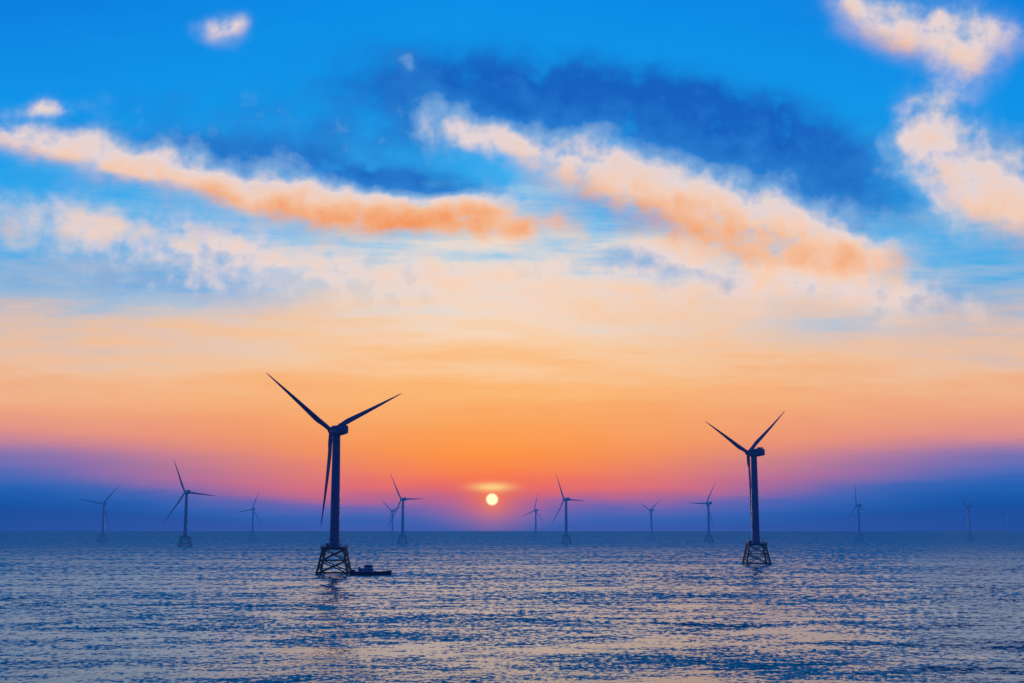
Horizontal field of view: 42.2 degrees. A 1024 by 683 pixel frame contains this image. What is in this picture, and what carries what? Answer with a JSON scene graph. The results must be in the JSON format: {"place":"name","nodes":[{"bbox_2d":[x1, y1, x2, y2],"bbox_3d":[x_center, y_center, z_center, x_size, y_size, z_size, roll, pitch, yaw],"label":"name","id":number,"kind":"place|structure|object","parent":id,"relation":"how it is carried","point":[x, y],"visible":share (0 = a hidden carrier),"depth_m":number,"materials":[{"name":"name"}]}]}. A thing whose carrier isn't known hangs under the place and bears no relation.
{"place":"outdoors","nodes":[
{"label":"outdoors","id":0,"kind":"place"},
{"bbox_2d":[0,531,1023,682],"bbox_3d":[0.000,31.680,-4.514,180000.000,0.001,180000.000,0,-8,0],"label":"sea","id":1,"kind":"structure","parent":0,"point":[545,607],"depth_m":551.18,"materials":[{"name":"blue liquid"}]},
{"bbox_2d":[81,487,117,541],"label":"wind turbine","id":2,"kind":"object","parent":1,"relation":"on","point":[104,503],"visible":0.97,"depth_m":3700.49,"materials":[{"name":"paint"}]},
{"bbox_2d":[163,461,213,546],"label":"wind turbine","id":3,"kind":"object","parent":1,"relation":"on","point":[185,493],"visible":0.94,"depth_m":2598.34,"materials":[{"name":"paint"}]},
{"bbox_2d":[235,492,259,539],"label":"wind turbine","id":4,"kind":"object","parent":1,"relation":"on","point":[252,530],"visible":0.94,"depth_m":4653.96,"materials":[{"name":"paint"}]},
{"bbox_2d":[267,373,401,574],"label":"wind turbine","id":5,"kind":"object","parent":1,"relation":"on","point":[335,432],"visible":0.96,"depth_m":986.45,"materials":[{"name":"paint"}]},
{"bbox_2d":[350,565,391,574],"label":"boat","id":6,"kind":"object","parent":1,"relation":"on","point":[367,570],"visible":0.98,"depth_m":959.18,"materials":[{"name":"metal"}]},
{"bbox_2d":[381,499,401,538],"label":"wind turbine","id":7,"kind":"object","parent":1,"relation":"on","point":[392,511],"visible":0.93,"depth_m":5047.59,"materials":[{"name":"paint"}]},
{"bbox_2d":[388,474,417,543],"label":"wind turbine","id":8,"kind":"object","parent":1,"relation":"on","point":[402,518],"visible":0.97,"depth_m":3185.63,"materials":[{"name":"paint"}]},
{"bbox_2d":[521,493,543,538],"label":"wind turbine","id":9,"kind":"object","parent":1,"relation":"on","point":[536,510],"visible":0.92,"depth_m":4899.06,"materials":[{"name":"paint"}]},
{"bbox_2d":[551,475,581,543],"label":"wind turbine","id":10,"kind":"object","parent":1,"relation":"on","point":[566,518],"visible":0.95,"depth_m":3193.61,"materials":[{"name":"paint"}]},
{"bbox_2d":[639,502,656,538],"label":"wind turbine","id":11,"kind":"object","parent":1,"relation":"on","point":[651,523],"visible":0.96,"depth_m":4872.35,"materials":[{"name":"paint"}]},
{"bbox_2d":[694,481,715,542],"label":"wind turbine","id":12,"kind":"object","parent":1,"relation":"on","point":[707,503],"visible":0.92,"depth_m":3637.47,"materials":[{"name":"paint"}]},
{"bbox_2d":[705,411,784,564],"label":"wind turbine","id":13,"kind":"object","parent":1,"relation":"on","point":[752,453],"visible":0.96,"depth_m":1270.39,"materials":[{"name":"paint"}]},
{"bbox_2d":[848,482,866,541],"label":"wind turbine","id":14,"kind":"object","parent":1,"relation":"on","point":[858,511],"visible":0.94,"depth_m":3954.18,"materials":[{"name":"paint"}]},
{"bbox_2d":[933,503,940,536],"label":"wind turbine","id":15,"kind":"object","parent":1,"relation":"on","point":[937,533],"visible":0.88,"depth_m":6368.07,"materials":[{"name":"paint"}]},
{"bbox_2d":[959,492,977,540],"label":"wind turbine","id":16,"kind":"object","parent":1,"relation":"on","point":[969,527],"visible":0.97,"depth_m":4214.74,"materials":[{"name":"paint"}]},
{"bbox_2d":[1002,501,1012,537],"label":"wind turbine","id":17,"kind":"object","parent":1,"relation":"on","point":[1008,513],"visible":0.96,"depth_m":5740.77,"materials":[{"name":"paint"}]},
{"bbox_2d":[0,0,1023,530],"label":"sky","id":18,"kind":"structure","parent":0,"point":[573,238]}
]}

